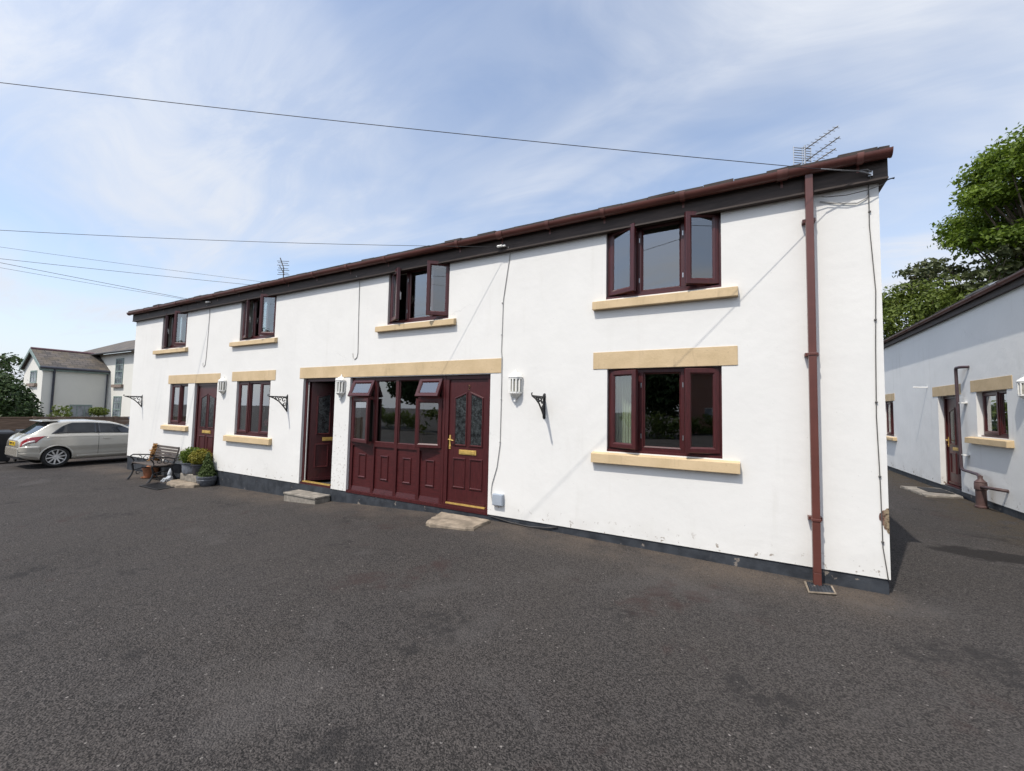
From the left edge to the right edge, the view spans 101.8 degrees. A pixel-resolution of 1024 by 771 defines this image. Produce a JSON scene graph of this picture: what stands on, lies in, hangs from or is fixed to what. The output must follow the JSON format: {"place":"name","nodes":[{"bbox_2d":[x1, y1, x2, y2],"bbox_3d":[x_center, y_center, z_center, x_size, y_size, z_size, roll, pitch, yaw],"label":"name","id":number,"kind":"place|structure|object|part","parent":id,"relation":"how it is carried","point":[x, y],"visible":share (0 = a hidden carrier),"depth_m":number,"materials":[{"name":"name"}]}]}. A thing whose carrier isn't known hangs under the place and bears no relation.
{"place":"outdoors","nodes":[
{"label":"outdoors","id":0,"kind":"place"},
{"bbox_2d":[0,411,1023,770],"bbox_3d":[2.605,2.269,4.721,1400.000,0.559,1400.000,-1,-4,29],"label":"ground","id":1,"kind":"structure","parent":0,"point":[216,627],"depth_m":3.06,"materials":[{"name":"grey asphalt"}]},
{"bbox_2d":[0,430,15,461],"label":"car","id":2,"kind":"object","parent":1,"relation":"on","point":[5,435],"visible":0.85,"depth_m":13.47,"materials":[{"name":"black metal"}]},
{"bbox_2d":[0,352,24,382],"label":"garden tree","id":3,"kind":"object","parent":1,"relation":"on","point":[5,364],"visible":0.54,"depth_m":29.20,"materials":[{"name":"green plant"}]},
{"bbox_2d":[0,369,48,416],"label":"yew hedge","id":4,"kind":"object","parent":1,"relation":"on","point":[14,397],"visible":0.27,"depth_m":17.17,"materials":[{"name":"green plant"}]},
{"bbox_2d":[46,405,72,416],"bbox_3d":[-22.821,2.064,20.917,1.219,2.180,0.940,-1,-4,29],"label":"garden shrub","id":5,"kind":"object","parent":1,"relation":"on","point":[62,409],"visible":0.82,"depth_m":21.01,"materials":[{"name":"green plant"}]},
{"bbox_2d":[0,416,129,431],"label":"garden fence","id":6,"kind":"object","parent":1,"relation":"on","point":[11,423],"visible":0.07,"depth_m":15.98,"materials":[{"name":"brown wood"}]},
{"bbox_2d":[5,419,128,466],"bbox_3d":[-14.008,1.852,14.162,2.100,1.428,3.972,-1,-4,29],"label":"parked car","id":7,"kind":"object","parent":1,"relation":"on","point":[53,443],"visible":0.57,"depth_m":12.94,"materials":[{"name":"silver paint"}]},
{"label":"rear window","id":8,"kind":"part","parent":7,"relation":"part of","materials":[{"name":"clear glass"}]},
{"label":"side window","id":9,"kind":"part","parent":7,"relation":"part of","materials":[{"name":"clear glass"}]},
{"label":"side window","id":10,"kind":"part","parent":7,"relation":"part of","materials":[{"name":"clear glass"}]},
{"bbox_2d":[19,340,134,417],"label":"cottage","id":11,"kind":"structure","parent":1,"relation":"on","point":[80,383],"depth_m":24.36,"materials":[{"name":"paint"}]},
{"bbox_2d":[26,370,36,385],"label":"window","id":12,"kind":"structure","parent":11,"relation":"in","point":[33,374],"depth_m":23.71,"materials":[{"name":"green paint"}]},
{"bbox_2d":[69,405,91,416],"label":"window","id":13,"kind":"structure","parent":11,"relation":"in","point":[78,410],"depth_m":24.37,"materials":[{"name":"paint"}]},
{"bbox_2d":[112,396,121,416],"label":"window","id":14,"kind":"structure","parent":11,"relation":"in","point":[116,410],"depth_m":24.63,"materials":[{"name":"glass"}]},
{"bbox_2d":[111,358,123,387],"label":"window","id":15,"kind":"structure","parent":11,"relation":"in","point":[119,367],"depth_m":24.73,"materials":[{"name":"green paint"}]},
{"bbox_2d":[88,407,109,416],"bbox_3d":[-22.057,2.190,22.131,0.959,2.109,0.903,-1,-4,29],"label":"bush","id":16,"kind":"object","parent":1,"relation":"on","point":[98,411],"visible":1,"depth_m":22.04,"materials":[{"name":"green plant"}]},
{"bbox_2d":[141,467,155,478],"bbox_3d":[-9.606,2.304,10.987,0.310,0.270,0.310,-1,-4,29],"label":"terracotta pot","id":17,"kind":"object","parent":1,"relation":"on","point":[147,473],"visible":0.81,"depth_m":10.90,"materials":[{"name":"orange ceramic"}]},
{"bbox_2d":[146,443,159,474],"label":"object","id":18,"kind":"object","parent":1,"relation":"on","point":[153,450],"visible":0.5,"depth_m":11.38,"materials":[{"name":"orange plant"}]},
{"bbox_2d":[126,445,179,483],"bbox_3d":[-9.253,2.010,10.722,1.200,0.867,0.652,-1,-4,29],"label":"garden bench","id":19,"kind":"object","parent":1,"relation":"on","point":[152,463],"visible":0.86,"depth_m":10.77,"materials":[{"name":"wood"}]},
{"bbox_2d":[139,482,172,489],"bbox_3d":[-8.315,2.364,9.763,1.000,0.016,0.420,-1,-4,29],"label":"drain cover","id":20,"kind":"object","parent":1,"relation":"on","point":[157,486],"visible":0.99,"depth_m":9.72,"materials":[{"name":"grey metal"}]},
{"bbox_2d":[167,479,200,487],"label":"stone slab","id":21,"kind":"structure","parent":1,"relation":"on","point":[177,483],"depth_m":9.78,"materials":[{"name":"beige stone"}]},
{"bbox_2d":[160,468,172,481],"bbox_3d":[-8.472,2.203,10.229,0.177,0.318,0.231,-1,-4,29],"label":"garden gnome","id":22,"kind":"object","parent":21,"relation":"on","point":[169,477],"visible":0.97,"depth_m":10.22,"materials":[{"name":"stone"}]},
{"bbox_2d":[180,473,207,482],"bbox_3d":[-7.796,2.251,10.235,0.780,0.168,0.310,-1,-4,29],"label":"stone step","id":23,"kind":"object","parent":21,"relation":"on","point":[189,477],"visible":0.56,"depth_m":10.09,"materials":[{"name":"beige stone"}]},
{"bbox_2d":[178,447,204,473],"bbox_3d":[-7.939,1.840,10.311,0.588,0.656,0.562,2,-3,-8],"label":"potted shrub","id":24,"kind":"object","parent":23,"relation":"on","point":[185,463],"visible":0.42,"depth_m":10.14,"materials":[{"name":"green plant"}]},
{"bbox_2d":[187,448,212,474],"bbox_3d":[-7.569,1.839,10.098,0.544,0.648,0.508,2,-4,-22],"label":"potted shrub","id":25,"kind":"object","parent":23,"relation":"on","point":[197,458],"visible":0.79,"depth_m":9.96,"materials":[{"name":"green plant"}]},
{"bbox_2d":[196,452,217,486],"bbox_3d":[-7.309,2.002,9.983,0.430,0.794,0.436,-1,-4,29],"label":"potted conifer","id":26,"kind":"object","parent":1,"relation":"on","point":[203,479],"visible":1,"depth_m":9.90,"materials":[{"name":"plant"}]},
{"bbox_2d":[283,489,329,503],"bbox_3d":[-4.036,2.256,8.158,0.970,0.275,0.345,-1,-4,29],"label":"stone step","id":27,"kind":"object","parent":1,"relation":"on","point":[303,496],"visible":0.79,"depth_m":8.04,"materials":[{"name":"grey stone"}]},
{"bbox_2d":[426,512,489,530],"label":"stone slab","id":28,"kind":"structure","parent":1,"relation":"on","point":[452,521],"depth_m":6.04,"materials":[{"name":"beige stone"}]},
{"bbox_2d":[127,145,893,594],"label":"terraced house","id":29,"kind":"structure","parent":1,"relation":"on","point":[727,325],"depth_m":5.83,"materials":[{"name":"paint"}]},
{"bbox_2d":[123,394,142,406],"bbox_3d":[-10.972,0.446,12.031,0.044,0.379,0.440,-1,-4,29],"label":"basket bracket","id":30,"kind":"object","parent":29,"relation":"attached to","point":[137,397],"visible":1,"depth_m":12.12,"materials":[{"name":"black metal"}]},
{"bbox_2d":[162,311,187,348],"bbox_3d":[-9.368,-1.535,11.514,1.406,1.005,0.282,-1,-4,29],"label":"window","id":31,"kind":"structure","parent":29,"relation":"in","point":[174,331],"depth_m":11.46,"materials":[{"name":"wood"}]},
{"bbox_2d":[168,384,187,425],"bbox_3d":[-8.955,0.509,11.242,0.991,1.110,0.115,-1,-4,29],"label":"window","id":32,"kind":"structure","parent":29,"relation":"in","point":[179,421],"depth_m":11.25,"materials":[{"name":"wood"}]},
{"bbox_2d":[202,305,209,366],"bbox_3d":[-7.837,-1.260,10.659,0.209,1.580,0.085,-3,-5,53],"label":"wall cable","id":33,"kind":"object","parent":29,"relation":"attached to","point":[207,338],"depth_m":10.63,"materials":[{"name":"white plastic"}]},
{"bbox_2d":[196,386,216,461],"bbox_3d":[-7.746,1.013,10.572,0.910,2.005,0.070,-1,-4,29],"label":"door","id":34,"kind":"structure","parent":29,"relation":"in","point":[208,394],"depth_m":10.57,"materials":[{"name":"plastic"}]},
{"bbox_2d":[218,376,225,395],"bbox_3d":[-7.059,0.010,10.087,0.236,0.492,0.131,-1,-4,29],"label":"wall lantern","id":35,"kind":"object","parent":29,"relation":"attached to","point":[221,385],"depth_m":10.05,"materials":[{"name":"white plastic"}]},
{"bbox_2d":[234,381,270,436],"bbox_3d":[-5.928,0.527,9.586,1.351,1.265,0.115,-1,-4,29],"label":"window","id":36,"kind":"structure","parent":29,"relation":"in","point":[247,432],"depth_m":9.67,"materials":[{"name":"wood"}]},
{"bbox_2d":[240,294,276,340],"bbox_3d":[-5.902,-1.575,9.620,1.406,1.005,0.282,-1,-4,29],"label":"window","id":37,"kind":"structure","parent":29,"relation":"in","point":[267,334],"depth_m":9.59,"materials":[{"name":"wood"}]},
{"bbox_2d":[267,394,287,411],"bbox_3d":[-4.921,0.367,8.726,0.044,0.379,0.440,-1,-4,29],"label":"basket bracket","id":38,"kind":"object","parent":29,"relation":"attached to","point":[283,405],"visible":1,"depth_m":8.82,"materials":[{"name":"black metal"}]},
{"bbox_2d":[277,258,288,276],"bbox_3d":[-7.050,-3.489,12.795,0.503,0.957,0.077,0,-4,21],"label":"tv aerial","id":39,"kind":"object","parent":29,"relation":"on","point":[283,270],"visible":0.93,"depth_m":12.79,"materials":[{"name":"grey metal"}]},
{"bbox_2d":[307,382,334,480],"bbox_3d":[-3.869,0.974,8.902,0.830,2.045,0.070,3,-4,-33],"label":"door","id":40,"kind":"structure","parent":29,"relation":"in","point":[323,394],"depth_m":8.78,"materials":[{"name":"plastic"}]},
{"bbox_2d":[335,374,345,398],"bbox_3d":[-3.348,0.023,8.056,0.236,0.492,0.131,-1,-4,29],"label":"wall lantern","id":41,"kind":"object","parent":29,"relation":"attached to","point":[340,383],"depth_m":8.02,"materials":[{"name":"white plastic"}]},
{"bbox_2d":[352,276,359,359],"bbox_3d":[-3.007,-1.300,8.012,0.137,1.610,0.101,-3,-6,55],"label":"wall cable","id":42,"kind":"object","parent":29,"relation":"attached to","point":[358,317],"depth_m":7.99,"materials":[{"name":"white plastic"}]},
{"bbox_2d":[388,260,449,324],"bbox_3d":[-1.681,-1.624,7.299,1.411,1.005,0.309,-1,-4,29],"label":"window","id":43,"kind":"structure","parent":29,"relation":"in","point":[431,271],"depth_m":7.30,"materials":[{"name":"plastic"}]},
{"bbox_2d":[447,379,487,506],"bbox_3d":[-0.720,0.914,6.710,0.755,2.030,0.114,-1,-4,29],"label":"door","id":44,"kind":"structure","parent":29,"relation":"in","point":[467,455],"depth_m":6.71,"materials":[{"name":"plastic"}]},
{"bbox_2d":[492,493,503,505],"bbox_3d":[-0.211,1.721,6.264,0.180,0.173,0.060,-1,-4,29],"label":"wall box","id":45,"kind":"object","parent":29,"relation":"attached to","point":[497,499],"visible":1,"depth_m":6.23,"materials":[{"name":"grey plastic"}]},
{"bbox_2d":[491,247,510,498],"bbox_3d":[-0.192,-0.172,6.365,0.268,3.920,0.094,-1,-4,29],"label":"wall cable","id":46,"kind":"object","parent":29,"relation":"attached to","point":[501,373],"depth_m":6.38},
{"bbox_2d":[508,369,522,401],"bbox_3d":[0.035,-0.006,6.207,0.236,0.492,0.131,-1,-4,29],"label":"wall lantern","id":47,"kind":"object","parent":29,"relation":"attached to","point":[515,383],"depth_m":6.18,"materials":[{"name":"white plastic"}]},
{"bbox_2d":[490,516,557,527],"bbox_3d":[0.151,2.014,6.074,1.103,0.070,0.030,-1,-4,29],"label":"wall cable","id":48,"kind":"object","parent":29,"relation":"attached to","point":[522,524],"depth_m":6.07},
{"bbox_2d":[531,392,545,418],"bbox_3d":[0.367,0.287,5.839,0.044,0.379,0.440,-1,-4,29],"label":"basket bracket","id":49,"kind":"object","parent":29,"relation":"attached to","point":[543,402],"visible":1,"depth_m":5.95,"materials":[{"name":"black metal"}]},
{"bbox_2d":[616,376,630,442],"bbox_3d":[1.524,0.340,5.699,0.295,1.040,0.046,-1,-4,29],"label":"vertical blind","id":50,"kind":"object","parent":29,"relation":"hanging from","point":[623,414],"visible":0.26,"depth_m":5.70,"materials":[{"name":"white fabric"}]},
{"bbox_2d":[606,211,720,298],"bbox_3d":[1.910,-1.673,5.368,1.426,0.985,0.258,-1,-4,29],"label":"window","id":51,"kind":"structure","parent":29,"relation":"in","point":[685,232],"depth_m":5.32,"materials":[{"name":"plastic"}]},
{"bbox_2d":[607,366,721,458],"bbox_3d":[1.885,0.321,5.259,1.396,1.100,0.233,-1,-4,29],"label":"window","id":52,"kind":"structure","parent":29,"relation":"in","point":[637,445],"depth_m":5.24,"materials":[{"name":"plastic"}]},
{"bbox_2d":[793,126,839,164],"bbox_3d":[4.608,-3.446,6.206,0.294,0.580,0.638,2,-3,-18],"label":"tv aerial","id":53,"kind":"object","parent":29,"relation":"on","point":[804,155],"visible":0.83,"depth_m":6.41,"materials":[{"name":"grey metal"}]},
{"bbox_2d":[820,192,867,203],"bbox_3d":[3.570,-1.988,4.473,0.421,0.115,0.015,-1,-4,29],"label":"wall cable","id":54,"kind":"object","parent":29,"relation":"attached to","point":[846,203],"depth_m":4.46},
{"bbox_2d":[820,168,872,176],"bbox_3d":[3.501,-2.234,4.344,0.484,0.121,0.047,1,-3,8],"label":"wire anchor","id":55,"kind":"object","parent":29,"relation":"attached to","point":[870,173],"visible":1,"depth_m":4.33,"materials":[{"name":"grey metal"}]},
{"bbox_2d":[814,180,887,196],"bbox_3d":[3.589,-2.075,4.410,0.638,0.112,0.046,0,-4,24],"label":"wall cable","id":56,"kind":"object","parent":29,"relation":"attached to","point":[851,193],"depth_m":4.39,"materials":[{"name":"grey plastic"}]},
{"bbox_2d":[868,176,888,580],"bbox_3d":[3.723,-0.124,4.215,0.075,4.123,0.103,-1,-4,29],"label":"wall cable","id":57,"kind":"object","parent":29,"relation":"attached to","point":[876,401],"depth_m":4.25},
{"bbox_2d":[804,581,836,594],"bbox_3d":[3.097,2.046,4.171,0.247,0.021,0.298,-1,-4,29],"label":"drain cover","id":58,"kind":"object","parent":1,"relation":"on","point":[822,589],"visible":1,"depth_m":4.17,"materials":[{"name":"metal"}]},
{"bbox_2d":[900,486,963,498],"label":"stone slab","id":59,"kind":"structure","parent":1,"relation":"on","point":[916,490],"depth_m":9.37,"materials":[{"name":"grey stone"}]},
{"bbox_2d":[917,487,953,493],"bbox_3d":[9.904,2.455,9.736,0.440,0.017,0.700,-1,-4,29],"label":"door mat","id":60,"kind":"object","parent":59,"relation":"on","point":[935,490],"depth_m":9.67,"materials":[{"name":"rubber"}]},
{"bbox_2d":[882,272,983,339],"bbox_3d":[19.160,-0.757,19.702,5.736,8.768,4.377,-1,-4,29],"label":"bushy tree","id":61,"kind":"object","parent":1,"relation":"on","point":[900,304],"visible":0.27,"depth_m":19.11,"materials":[{"name":"green plant"}]},
{"bbox_2d":[883,268,1023,520],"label":"outbuilding","id":62,"kind":"structure","parent":1,"relation":"on","point":[979,332],"depth_m":9.01,"materials":[{"name":"paint"}]},
{"bbox_2d":[886,401,893,435],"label":"window","id":63,"kind":"structure","parent":62,"relation":"in","point":[889,405],"depth_m":13.79,"materials":[{"name":"wood"}]},
{"bbox_2d":[945,399,961,486],"bbox_3d":[10.337,1.317,9.670,0.114,2.020,0.920,-1,-4,29],"label":"door","id":64,"kind":"structure","parent":62,"relation":"in","point":[954,469],"depth_m":9.83,"materials":[{"name":"wood"}]},
{"bbox_2d":[954,366,980,478],"bbox_3d":[9.575,0.732,8.682,0.160,2.354,1.006,-1,-4,31],"label":"waste pipe","id":65,"kind":"object","parent":62,"relation":"attached to","point":[958,402],"visible":0.99,"depth_m":9.04,"materials":[{"name":"brown plastic"}]},
{"bbox_2d":[965,281,995,296],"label":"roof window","id":66,"kind":"structure","parent":62,"relation":"in","point":[987,285],"depth_m":8.21,"materials":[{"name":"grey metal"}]},
{"bbox_2d":[982,390,1008,438],"bbox_3d":[9.423,0.556,8.035,0.115,0.915,1.146,-1,-4,29],"label":"window","id":67,"kind":"structure","parent":62,"relation":"in","point":[1000,395],"depth_m":8.05,"materials":[{"name":"wood"}]},
{"bbox_2d":[1016,376,1023,402],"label":"wall lantern","id":68,"kind":"object","parent":62,"relation":"attached to","point":[1020,387],"depth_m":7.07,"materials":[{"name":"white plastic"}]},
{"bbox_2d":[892,241,1023,302],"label":"hawthorn tree","id":69,"kind":"object","parent":1,"relation":"on","point":[924,269],"visible":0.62,"depth_m":19.03,"materials":[{"name":"green plant"}]},
{"bbox_2d":[927,123,1023,270],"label":"sycamore tree","id":70,"kind":"object","parent":1,"relation":"on","point":[996,191],"visible":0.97,"depth_m":18.65,"materials":[{"name":"green plant"}]},
{"bbox_2d":[948,250,1023,297],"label":"bushy tree","id":71,"kind":"object","parent":1,"relation":"on","point":[990,266],"visible":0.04,"depth_m":18.88,"materials":[{"name":"green plant"}]},
{"bbox_2d":[974,475,1008,508],"bbox_3d":[9.150,2.075,7.935,0.188,0.620,0.757,0,-4,20],"label":"pump","id":72,"kind":"object","parent":1,"relation":"on","point":[981,487],"visible":1,"depth_m":8.14,"materials":[{"name":"brown metal"}]},
{"bbox_3d":[-23.135,-1.950,3.790,1.000,7.800,0.280,-1,-4,29],"label":"utility pole","id":73,"kind":"object","parent":1,"relation":"on","visible":0},
{"bbox_2d":[3,263,202,301],"bbox_3d":[-15.426,-3.582,7.267,16.764,2.250,0.010,3,-4,-24],"label":"overhead wire","id":74,"kind":"object","parent":73,"relation":"attached to","point":[97,281],"visible":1,"depth_m":9.73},
{"bbox_2d":[4,268,204,302],"bbox_3d":[-15.430,-3.383,7.255,16.764,1.876,0.007,3,-4,-24],"label":"overhead wire","id":75,"kind":"object","parent":73,"relation":"attached to","point":[103,285],"visible":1,"depth_m":9.77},
{"bbox_2d":[6,259,248,284],"bbox_3d":[-15.060,-3.257,8.483,18.540,0.454,0.010,3,-4,-30],"label":"overhead wire","id":76,"kind":"object","parent":73,"relation":"attached to","point":[120,271],"visible":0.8,"depth_m":11.09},
{"bbox_2d":[3,247,259,281],"bbox_3d":[-14.854,-3.559,8.449,18.837,0.248,0.007,3,-4,-29],"label":"overhead wire","id":77,"kind":"object","parent":73,"relation":"attached to","point":[128,264],"visible":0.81,"depth_m":10.96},
{"bbox_2d":[2,230,496,246],"bbox_3d":[-11.671,-2.716,5.153,23.042,0.960,0.007,2,-3,-6],"label":"overhead wire","id":78,"kind":"object","parent":73,"relation":"attached to","point":[256,241],"visible":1,"depth_m":6.03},
{"bbox_2d":[0,82,818,168],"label":"overhead wire","id":79,"kind":"object","parent":73,"relation":"attached to","point":[407,128],"visible":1,"depth_m":4.32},
{"bbox_2d":[0,0,1023,383],"label":"sky","id":80,"kind":"structure","parent":0,"point":[933,81],"materials":[{"name":"blue"}]}
]}

